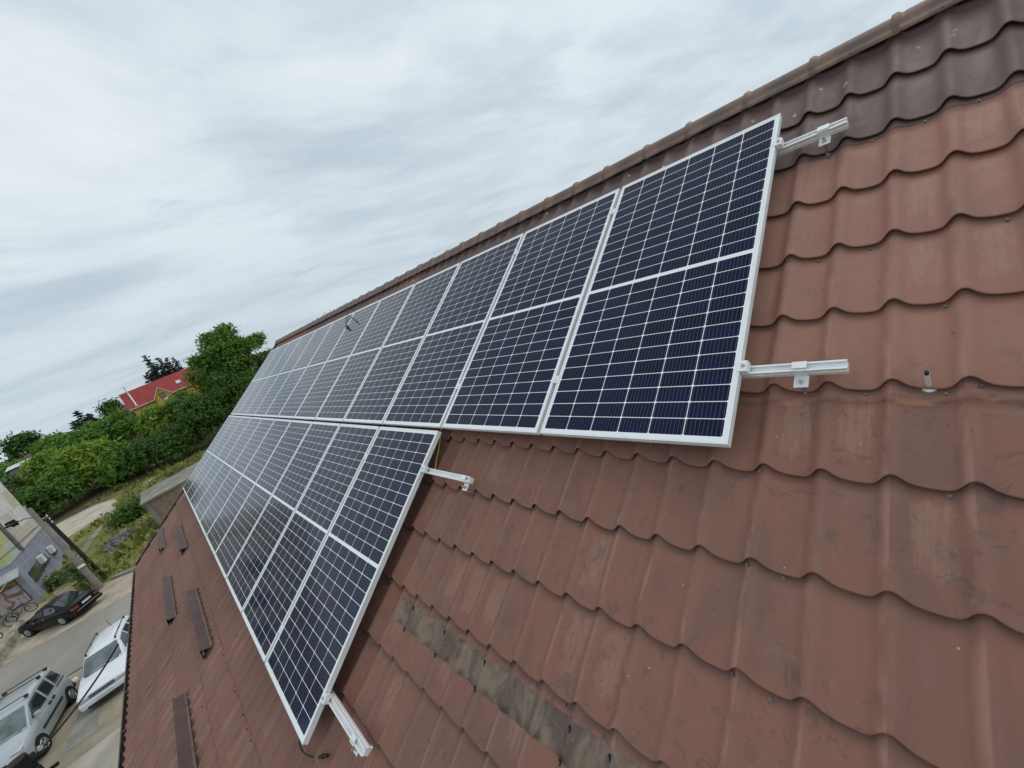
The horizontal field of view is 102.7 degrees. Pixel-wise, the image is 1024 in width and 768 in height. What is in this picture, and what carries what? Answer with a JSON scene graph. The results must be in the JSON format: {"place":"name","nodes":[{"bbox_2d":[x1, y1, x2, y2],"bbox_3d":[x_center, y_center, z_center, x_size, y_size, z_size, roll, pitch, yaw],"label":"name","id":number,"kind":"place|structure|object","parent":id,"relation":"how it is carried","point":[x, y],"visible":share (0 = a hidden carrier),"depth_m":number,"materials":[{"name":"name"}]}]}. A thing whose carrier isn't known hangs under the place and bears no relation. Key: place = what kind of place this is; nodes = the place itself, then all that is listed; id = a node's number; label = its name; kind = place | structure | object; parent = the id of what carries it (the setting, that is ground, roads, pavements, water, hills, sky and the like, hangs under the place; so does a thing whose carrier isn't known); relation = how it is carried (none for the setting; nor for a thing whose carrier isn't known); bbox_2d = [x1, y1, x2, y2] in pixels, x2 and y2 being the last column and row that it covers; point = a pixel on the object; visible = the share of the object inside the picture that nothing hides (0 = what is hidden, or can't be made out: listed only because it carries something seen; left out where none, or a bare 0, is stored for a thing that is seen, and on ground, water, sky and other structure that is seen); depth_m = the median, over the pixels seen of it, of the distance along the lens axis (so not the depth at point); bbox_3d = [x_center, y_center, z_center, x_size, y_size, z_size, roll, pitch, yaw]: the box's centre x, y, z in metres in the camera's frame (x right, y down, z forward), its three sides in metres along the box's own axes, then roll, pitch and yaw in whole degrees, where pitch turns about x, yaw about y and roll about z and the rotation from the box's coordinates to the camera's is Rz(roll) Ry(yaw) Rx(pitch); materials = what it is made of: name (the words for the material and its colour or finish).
{"place":"outdoors","nodes":[
{"label":"outdoors","id":0,"kind":"place"},
{"bbox_2d":[0,593,130,698],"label":"road","id":1,"kind":"structure","parent":0,"point":[63,652],"depth_m":22.58,"materials":[{"name":"grey asphalt"}]},
{"bbox_2d":[0,572,132,665],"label":"dirt verge","id":2,"kind":"structure","parent":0,"point":[115,590],"depth_m":25.82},
{"bbox_2d":[0,614,17,626],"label":"bicycle","id":3,"kind":"object","parent":2,"relation":"on","point":[7,620],"visible":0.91,"depth_m":28.48,"materials":[{"name":"metal"}]},
{"bbox_2d":[5,601,37,621],"bbox_3d":[-35.198,16.198,29.277,1.725,1.075,0.614,-32,27,-28],"label":"bicycle","id":4,"kind":"object","parent":2,"relation":"on","point":[12,613],"visible":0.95,"depth_m":29.28,"materials":[{"name":"metal"}]},
{"bbox_2d":[17,588,102,636],"bbox_3d":[-28.732,14.290,25.930,4.710,1.484,2.080,-21,17,8],"label":"parked sedan","id":5,"kind":"object","parent":2,"relation":"on","point":[65,608],"visible":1,"depth_m":25.23,"materials":[{"name":"black paint"}]},
{"bbox_2d":[52,523,105,595],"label":"footpath","id":6,"kind":"structure","parent":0,"point":[63,588],"depth_m":37.51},
{"bbox_2d":[35,668,123,767],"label":"parking ground","id":7,"kind":"structure","parent":0,"point":[109,717],"depth_m":15.40,"materials":[{"name":"grey concrete"}]},
{"bbox_2d":[0,667,77,767],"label":"suv","id":8,"kind":"object","parent":7,"relation":"on","point":[33,708],"visible":0.91,"depth_m":15.65,"materials":[{"name":"silver metal"}]},
{"bbox_2d":[62,701,100,754],"bbox_3d":[-17.691,13.174,17.152,6.190,0.001,1.003,-3,26,49],"label":"concrete apron","id":9,"kind":"object","parent":7,"relation":"on","point":[85,725],"visible":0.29,"depth_m":15.61,"materials":[{"name":"grey concrete"}]},
{"bbox_2d":[72,615,128,711],"bbox_3d":[-17.741,11.917,18.103,2.040,1.784,4.485,-33,19,-30],"label":"parked estate car","id":10,"kind":"object","parent":7,"relation":"on","point":[98,653],"visible":0.6,"depth_m":17.18,"materials":[{"name":"white paint"}]},
{"bbox_2d":[56,499,116,536],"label":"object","id":11,"kind":"structure","parent":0,"point":[70,526],"depth_m":55.29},
{"bbox_2d":[67,727,120,767],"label":"pavement","id":12,"kind":"structure","parent":0,"point":[104,753],"depth_m":13.85,"materials":[{"name":"concrete"}]},
{"bbox_2d":[109,478,152,515],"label":"path","id":13,"kind":"structure","parent":0,"point":[111,510],"depth_m":53.05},
{"bbox_2d":[0,348,272,605],"bbox_3d":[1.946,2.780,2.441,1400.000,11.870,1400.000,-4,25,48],"label":"ground","id":14,"kind":"structure","parent":0,"point":[91,552],"depth_m":61.18,"materials":[{"name":"green plant"}]},
{"bbox_2d":[0,458,24,479],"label":"shrub","id":15,"kind":"object","parent":14,"relation":"on","point":[6,465],"visible":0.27,"depth_m":76.68,"materials":[{"name":"green plant"}]},
{"bbox_2d":[0,619,25,667],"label":"wall","id":16,"kind":"structure","parent":14,"relation":"on","point":[10,640],"depth_m":25.28,"materials":[{"name":"paint"}]},
{"bbox_2d":[0,473,32,495],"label":"shrub","id":17,"kind":"object","parent":14,"relation":"on","point":[9,484],"visible":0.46,"depth_m":70.71,"materials":[{"name":"green plant"}]},
{"bbox_2d":[0,430,42,462],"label":"tree","id":18,"kind":"object","parent":14,"relation":"on","point":[15,445],"visible":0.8,"depth_m":90.34,"materials":[{"name":"green plant"}]},
{"bbox_2d":[4,456,44,490],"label":"tin shed","id":19,"kind":"structure","parent":14,"relation":"on","point":[13,472],"depth_m":74.51,"materials":[{"name":"metal"}]},
{"bbox_2d":[5,745,59,767],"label":"service mast","id":20,"kind":"object","parent":14,"relation":"on","point":[24,760],"visible":1,"depth_m":6.15,"materials":[{"name":"metal"}]},
{"bbox_2d":[43,644,118,746],"bbox_3d":[-6.979,5.026,6.647,0.028,0.625,1.315,-10,21,38],"label":"service cable","id":21,"kind":"object","parent":20,"relation":"attached to","point":[74,709],"visible":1,"depth_m":6.64,"materials":[{"name":"black plastic"}]},
{"bbox_2d":[0,482,68,626],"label":"apartment block","id":22,"kind":"structure","parent":14,"relation":"on","point":[24,582],"depth_m":32.39,"materials":[{"name":"grey paint"}]},
{"bbox_2d":[0,579,32,616],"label":"mural","id":23,"kind":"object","parent":22,"relation":"in","point":[12,593],"depth_m":29.75,"materials":[{"name":"multicoloured"}]},
{"bbox_2d":[28,561,46,581],"bbox_3d":[-37.845,14.821,32.666,3.760,0.840,0.160,-4,25,48],"label":"window","id":24,"kind":"structure","parent":22,"relation":"in","point":[37,569],"depth_m":32.47,"materials":[{"name":"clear glass"}]},
{"bbox_2d":[43,553,51,565],"bbox_3d":[-40.056,15.018,35.176,2.260,0.640,0.160,-4,25,48],"label":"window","id":25,"kind":"structure","parent":22,"relation":"in","point":[48,559],"depth_m":35.41,"materials":[{"name":"glass"}]},
{"bbox_2d":[10,485,66,521],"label":"shrub","id":26,"kind":"object","parent":14,"relation":"on","point":[34,499],"visible":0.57,"depth_m":60.13,"materials":[{"name":"green plant"}]},
{"bbox_2d":[16,446,62,486],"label":"shrub","id":27,"kind":"object","parent":14,"relation":"on","point":[32,466],"visible":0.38,"depth_m":71.53,"materials":[{"name":"green plant"}]},
{"bbox_2d":[24,430,66,457],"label":"shrub","id":28,"kind":"object","parent":14,"relation":"on","point":[39,444],"visible":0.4,"depth_m":86.47,"materials":[{"name":"green plant"}]},
{"bbox_2d":[4,507,107,589],"bbox_3d":[-30.363,11.322,27.887,1.390,7.237,2.470,-22,17,4],"label":"utility pole","id":29,"kind":"object","parent":14,"relation":"on","point":[89,575],"visible":0.98,"depth_m":27.72,"materials":[{"name":"concrete"}]},
{"bbox_2d":[57,552,107,589],"bbox_3d":[-30.248,13.117,28.638,2.377,3.022,2.379,-4,25,48],"label":"ivy","id":30,"kind":"object","parent":29,"relation":"attached to","point":[79,577],"visible":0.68,"depth_m":28.42,"materials":[{"name":"green plant"}]},
{"bbox_2d":[54,458,200,521],"bbox_3d":[-19.035,2.221,35.124,31.338,0.926,0.026,-33,19,-29],"label":"overhead wire","id":31,"kind":"object","parent":29,"relation":"attached to","point":[126,491],"visible":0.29,"depth_m":29.41,"materials":[{"name":"black plastic"}]},
{"bbox_2d":[49,443,210,515],"bbox_3d":[-19.512,1.509,35.077,31.268,0.884,0.026,-33,19,-30],"label":"overhead wire","id":32,"kind":"object","parent":29,"relation":"attached to","point":[127,481],"visible":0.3,"depth_m":29.38,"materials":[{"name":"black plastic"}]},
{"bbox_2d":[41,565,75,592],"bbox_3d":[-36.558,15.349,32.661,2.852,1.658,2.618,-4,25,48],"label":"weed bush","id":33,"kind":"object","parent":14,"relation":"on","point":[53,580],"visible":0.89,"depth_m":32.46,"materials":[{"name":"green plant"}]},
{"bbox_2d":[33,460,98,508],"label":"shrub","id":34,"kind":"object","parent":14,"relation":"on","point":[66,483],"visible":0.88,"depth_m":63.12,"materials":[{"name":"green plant"}]},
{"bbox_2d":[43,426,88,450],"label":"shrub","id":35,"kind":"object","parent":14,"relation":"on","point":[59,437],"visible":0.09,"depth_m":78.94,"materials":[{"name":"green plant"}]},
{"bbox_2d":[66,665,82,676],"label":"kerb","id":36,"kind":"structure","parent":14,"relation":"on","point":[73,671],"depth_m":19.59,"materials":[{"name":"concrete"}]},
{"bbox_2d":[38,434,123,485],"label":"sumac","id":37,"kind":"object","parent":14,"relation":"on","point":[82,454],"visible":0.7,"depth_m":65.89,"materials":[{"name":"green plant"}]},
{"bbox_2d":[68,410,97,430],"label":"pine tree","id":38,"kind":"object","parent":14,"relation":"on","point":[75,425],"visible":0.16,"depth_m":88.49,"materials":[{"name":"green plant"}]},
{"bbox_2d":[50,421,120,452],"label":"shrub","id":39,"kind":"object","parent":14,"relation":"on","point":[79,436],"visible":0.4,"depth_m":76.46,"materials":[{"name":"green plant"}]},
{"bbox_2d":[72,415,109,429],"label":"shrub","id":40,"kind":"object","parent":14,"relation":"on","point":[87,424],"visible":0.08,"depth_m":87.50,"materials":[{"name":"green plant"}]},
{"bbox_2d":[92,397,122,417],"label":"shrub","id":41,"kind":"object","parent":14,"relation":"on","point":[106,407],"visible":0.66,"depth_m":100.31,"materials":[{"name":"green plant"}]},
{"bbox_2d":[89,404,140,442],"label":"shrub","id":42,"kind":"object","parent":14,"relation":"on","point":[118,423],"visible":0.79,"depth_m":81.32,"materials":[{"name":"green plant"}]},
{"bbox_2d":[102,527,132,552],"bbox_3d":[-36.010,14.250,37.453,5.204,0.708,2.484,-4,25,48],"label":"rubble","id":43,"kind":"object","parent":14,"relation":"on","point":[118,537],"visible":0.84,"depth_m":36.97,"materials":[{"name":"grey stone"}]},
{"bbox_2d":[88,439,152,488],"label":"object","id":44,"kind":"object","parent":14,"relation":"on","point":[107,473],"visible":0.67,"depth_m":65.96,"materials":[{"name":"green plant"}]},
{"bbox_2d":[98,494,146,530],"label":"weed bush","id":45,"kind":"object","parent":14,"relation":"on","point":[126,512],"visible":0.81,"depth_m":42.85,"materials":[{"name":"green plant"}]},
{"bbox_2d":[114,405,131,416],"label":"shrub","id":46,"kind":"object","parent":14,"relation":"on","point":[124,409],"visible":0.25,"depth_m":101.17,"materials":[{"name":"plant"}]},
{"bbox_2d":[43,448,203,599],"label":"weeds","id":47,"kind":"object","parent":14,"relation":"on","point":[136,535],"visible":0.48,"depth_m":41.08,"materials":[{"name":"green plant"}]},
{"bbox_2d":[111,566,135,578],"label":"kerb stones","id":48,"kind":"object","parent":14,"relation":"on","point":[122,573],"visible":0.71,"depth_m":29.21,"materials":[{"name":"concrete"}]},
{"bbox_2d":[112,433,171,478],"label":"shrub","id":49,"kind":"object","parent":14,"relation":"on","point":[136,456],"visible":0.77,"depth_m":65.98,"materials":[{"name":"green plant"}]},
{"bbox_2d":[127,401,176,438],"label":"shrub","id":50,"kind":"object","parent":14,"relation":"on","point":[152,418],"visible":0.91,"depth_m":81.35,"materials":[{"name":"green plant"}]},
{"bbox_2d":[119,367,199,416],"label":"red roofed house","id":51,"kind":"structure","parent":14,"relation":"on","point":[160,390],"depth_m":104.43,"materials":[{"name":"red tile"}]},
{"bbox_2d":[159,392,166,397],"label":"window","id":52,"kind":"structure","parent":51,"relation":"in","point":[162,394],"depth_m":104.29,"materials":[{"name":"grey glass"}]},
{"bbox_2d":[141,355,185,383],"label":"fir tree","id":53,"kind":"object","parent":14,"relation":"on","point":[167,369],"visible":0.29,"depth_m":113.87,"materials":[{"name":"green plant"}]},
{"bbox_2d":[140,461,199,524],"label":"concrete shed","id":54,"kind":"structure","parent":14,"relation":"on","point":[158,500],"depth_m":37.17,"materials":[{"name":"grey concrete"}]},
{"bbox_2d":[142,421,209,465],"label":"shrub","id":55,"kind":"object","parent":14,"relation":"on","point":[170,441],"visible":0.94,"depth_m":66.52,"materials":[{"name":"green plant"}]},
{"bbox_2d":[161,389,197,428],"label":"shrub","id":56,"kind":"object","parent":14,"relation":"on","point":[172,402],"visible":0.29,"depth_m":82.95,"materials":[{"name":"green plant"}]},
{"bbox_2d":[166,393,231,447],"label":"shrub","id":57,"kind":"object","parent":14,"relation":"on","point":[203,408],"visible":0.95,"depth_m":68.91,"materials":[{"name":"green plant"}]},
{"bbox_2d":[177,367,225,401],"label":"tree","id":58,"kind":"object","parent":14,"relation":"on","point":[202,387],"visible":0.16,"depth_m":78.85,"materials":[{"name":"green plant"}]},
{"bbox_2d":[182,322,268,383],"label":"round tree","id":59,"kind":"object","parent":14,"relation":"on","point":[216,341],"visible":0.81,"depth_m":75.13,"materials":[{"name":"green plant"}]},
{"bbox_2d":[203,363,253,424],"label":"tree","id":60,"kind":"object","parent":14,"relation":"on","point":[237,388],"visible":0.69,"depth_m":72.39,"materials":[{"name":"green plant"}]},
{"bbox_2d":[212,347,258,401],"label":"tree","id":61,"kind":"object","parent":14,"relation":"on","point":[231,360],"visible":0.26,"depth_m":75.20,"materials":[{"name":"green plant"}]},
{"bbox_2d":[253,347,270,373],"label":"tree","id":62,"kind":"object","parent":14,"relation":"on","point":[261,357],"visible":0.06,"depth_m":79.38,"materials":[{"name":"green plant"}]},
{"bbox_2d":[118,0,1023,767],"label":"house","id":63,"kind":"structure","parent":14,"relation":"on","point":[826,570],"depth_m":1.69,"materials":[{"name":"tile"}]},
{"bbox_2d":[157,527,164,552],"bbox_3d":[-8.173,3.600,9.502,1.925,0.090,0.159,-4,58,48],"label":"snow guard","id":64,"kind":"object","parent":63,"relation":"on","point":[160,538],"visible":1,"depth_m":9.41,"materials":[{"name":"metal"}]},
{"bbox_2d":[162,575,176,625],"bbox_3d":[-5.488,3.396,6.517,1.925,0.089,0.159,-4,58,48],"label":"snow guard","id":65,"kind":"object","parent":63,"relation":"on","point":[170,609],"visible":1,"depth_m":6.39,"materials":[{"name":"metal"}]},
{"bbox_2d":[174,524,186,553],"bbox_3d":[-6.633,3.064,8.159,1.925,0.090,0.159,-4,58,48],"label":"snow guard","id":66,"kind":"object","parent":63,"relation":"on","point":[181,540],"visible":1,"depth_m":8.04,"materials":[{"name":"metal"}]},
{"bbox_2d":[172,691,196,767],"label":"snow guard","id":67,"kind":"object","parent":63,"relation":"on","point":[185,746],"visible":1,"depth_m":3.77,"materials":[{"name":"metal"}]},
{"bbox_2d":[186,588,211,658],"bbox_3d":[-3.949,2.922,5.116,1.925,0.090,0.159,-4,58,48],"label":"snow guard","id":68,"kind":"object","parent":63,"relation":"on","point":[204,641],"visible":1,"depth_m":4.96,"materials":[{"name":"metal"}]},
{"bbox_2d":[192,483,372,756],"bbox_3d":[-4.522,2.219,6.368,11.319,0.182,0.097,-4,58,48],"label":"mounting rail","id":69,"kind":"object","parent":63,"relation":"attached to","point":[359,742],"visible":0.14,"depth_m":2.33,"materials":[{"name":"metal"}]},
{"bbox_2d":[183,415,234,493],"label":"solar panel","id":70,"kind":"object","parent":69,"relation":"attached to","point":[206,455],"visible":0.85,"depth_m":10.30,"materials":[{"name":"glass"}]},
{"bbox_2d":[241,424,379,661],"bbox_3d":[-1.951,1.334,3.984,1.038,0.034,2.040,-4,58,48],"label":"solar panel","id":71,"kind":"object","parent":69,"relation":"attached to","point":[274,594],"visible":0.84,"depth_m":3.89,"materials":[{"name":"glass"}]},
{"bbox_2d":[228,426,476,494],"bbox_3d":[-4.023,0.919,6.890,11.324,0.189,0.097,-4,58,48],"label":"mounting rail","id":72,"kind":"object","parent":63,"relation":"attached to","point":[465,479],"visible":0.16,"depth_m":2.84,"materials":[{"name":"metal"}]},
{"bbox_2d":[186,416,242,501],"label":"solar panel","id":73,"kind":"object","parent":72,"relation":"attached to","point":[202,474],"visible":0.87,"depth_m":9.50,"materials":[{"name":"glass"}]},
{"bbox_2d":[189,416,251,510],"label":"solar panel","id":74,"kind":"object","parent":72,"relation":"attached to","point":[195,500],"visible":0.85,"depth_m":8.70,"materials":[{"name":"glass"}]},
{"bbox_2d":[194,417,261,521],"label":"solar panel","id":75,"kind":"object","parent":72,"relation":"attached to","point":[203,505],"visible":0.85,"depth_m":7.90,"materials":[{"name":"glass"}]},
{"bbox_2d":[199,418,274,536],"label":"solar panel","id":76,"kind":"object","parent":72,"relation":"attached to","point":[221,497],"visible":0.85,"depth_m":7.11,"materials":[{"name":"glass"}]},
{"bbox_2d":[206,419,291,554],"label":"solar panel","id":77,"kind":"object","parent":72,"relation":"attached to","point":[228,514],"visible":0.83,"depth_m":6.30,"materials":[{"name":"glass"}]},
{"bbox_2d":[214,420,311,578],"bbox_3d":[-3.370,1.431,5.572,1.038,0.034,2.040,-4,58,48],"label":"solar panel","id":78,"kind":"object","parent":72,"relation":"attached to","point":[233,542],"visible":0.84,"depth_m":5.50,"materials":[{"name":"glass"}]},
{"bbox_2d":[225,422,340,612],"bbox_3d":[-2.661,1.382,4.778,1.038,0.034,2.040,-4,58,48],"label":"solar panel","id":79,"kind":"object","parent":72,"relation":"attached to","point":[251,561],"visible":0.84,"depth_m":4.70,"materials":[{"name":"glass"}]},
{"bbox_2d":[265,427,440,744],"bbox_3d":[-1.241,1.285,3.190,1.038,0.034,2.040,-4,58,48],"label":"solar panel","id":80,"kind":"object","parent":72,"relation":"attached to","point":[307,655],"visible":1,"depth_m":3.06,"materials":[{"name":"glass"}]},
{"bbox_2d":[299,739,328,758],"bbox_3d":[-1.234,2.219,2.506,0.324,0.150,0.097,-7,23,44],"label":"panel cable","id":81,"kind":"object","parent":80,"relation":"hanging from","point":[323,756],"visible":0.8,"depth_m":2.47,"materials":[{"name":"black plastic"}]},
{"bbox_2d":[435,431,440,468],"bbox_3d":[-0.580,0.482,3.183,0.019,0.252,0.352,-14,19,28],"label":"earth wire","id":82,"kind":"object","parent":72,"relation":"attached to","point":[438,451],"visible":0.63,"depth_m":3.17,"materials":[{"name":"yellow"}]},
{"bbox_2d":[392,597,639,767],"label":"sealing tape","id":83,"kind":"object","parent":63,"relation":"on","point":[568,741],"visible":1,"depth_m":1.84,"materials":[{"name":"rubber"}]},
{"bbox_2d":[244,359,848,402],"bbox_3d":[-3.165,0.265,6.454,13.256,0.168,0.097,-4,58,48],"label":"mounting rail","id":84,"kind":"object","parent":63,"relation":"attached to","point":[800,371],"visible":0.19,"depth_m":1.63,"materials":[{"name":"metal"}]},
{"bbox_2d":[231,347,278,414],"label":"solar panel","id":85,"kind":"object","parent":84,"relation":"attached to","point":[251,386],"visible":0.89,"depth_m":11.07,"materials":[{"name":"glass"}]},
{"bbox_2d":[237,342,289,415],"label":"solar panel","id":86,"kind":"object","parent":84,"relation":"attached to","point":[261,382],"visible":0.9,"depth_m":10.28,"materials":[{"name":"glass"}]},
{"bbox_2d":[245,336,301,415],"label":"solar panel","id":87,"kind":"object","parent":84,"relation":"attached to","point":[269,382],"visible":0.88,"depth_m":9.48,"materials":[{"name":"glass"}]},
{"bbox_2d":[254,329,316,416],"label":"solar panel","id":88,"kind":"object","parent":84,"relation":"attached to","point":[279,382],"visible":0.86,"depth_m":8.68,"materials":[{"name":"glass"}]},
{"bbox_2d":[265,322,332,417],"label":"solar panel","id":89,"kind":"object","parent":84,"relation":"attached to","point":[293,378],"visible":0.87,"depth_m":7.88,"materials":[{"name":"glass"}]},
{"bbox_2d":[278,312,354,418],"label":"solar panel","id":90,"kind":"object","parent":84,"relation":"attached to","point":[300,392],"visible":0.88,"depth_m":7.08,"materials":[{"name":"glass"}]},
{"bbox_2d":[294,300,380,419],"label":"solar panel","id":91,"kind":"object","parent":84,"relation":"attached to","point":[324,383],"visible":0.89,"depth_m":6.28,"materials":[{"name":"glass"}]},
{"bbox_2d":[345,315,356,329],"bbox_3d":[-2.701,-1.039,6.856,0.800,0.048,0.383,-4,58,48],"label":"panel cable","id":92,"kind":"object","parent":91,"relation":"on","point":[346,326],"visible":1,"depth_m":6.80,"materials":[{"name":"black plastic"}]},
{"bbox_2d":[315,284,414,421],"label":"solar panel","id":93,"kind":"object","parent":84,"relation":"attached to","point":[339,401],"visible":0.88,"depth_m":5.48,"materials":[{"name":"glass"}]},
{"bbox_2d":[344,263,460,424],"bbox_3d":[-1.271,-0.476,4.756,1.038,0.034,2.040,-4,58,48],"label":"solar panel","id":94,"kind":"object","parent":84,"relation":"attached to","point":[380,386],"visible":0.88,"depth_m":4.67,"materials":[{"name":"glass"}]},
{"bbox_2d":[383,233,524,428],"bbox_3d":[-0.561,-0.524,3.962,1.038,0.034,2.040,-4,58,48],"label":"solar panel","id":95,"kind":"object","parent":84,"relation":"attached to","point":[425,395],"visible":0.9,"depth_m":3.87,"materials":[{"name":"glass"}]},
{"bbox_2d":[442,188,620,434],"bbox_3d":[0.148,-0.573,3.168,1.038,0.034,2.040,-4,58,48],"label":"solar panel","id":96,"kind":"object","parent":84,"relation":"attached to","point":[513,369],"visible":0.98,"depth_m":3.05,"materials":[{"name":"glass"}]},
{"bbox_2d":[540,113,781,447],"bbox_3d":[0.858,-0.622,2.374,1.038,0.034,2.040,-4,58,48],"label":"solar panel","id":97,"kind":"object","parent":84,"relation":"attached to","point":[656,352],"visible":1,"depth_m":2.22,"materials":[{"name":"glass"}]},
{"bbox_2d":[274,117,848,354],"bbox_3d":[-2.708,-0.981,6.973,13.204,0.168,0.097,-4,58,48],"label":"mounting rail","id":98,"kind":"object","parent":63,"relation":"attached to","point":[823,134],"visible":0.23,"depth_m":2.15,"materials":[{"name":"metal"}]},
{"bbox_2d":[921,371,936,392],"bbox_3d":[1.393,-0.012,1.371,0.041,0.114,0.041,-4,58,48],"label":"hanger bolt","id":99,"kind":"object","parent":63,"relation":"attached to","point":[927,377],"visible":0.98,"depth_m":1.37,"materials":[{"name":"silver metal"}]},
{"bbox_2d":[0,0,923,462],"label":"sky","id":100,"kind":"structure","parent":0,"point":[172,171],"materials":[{"name":"white"}]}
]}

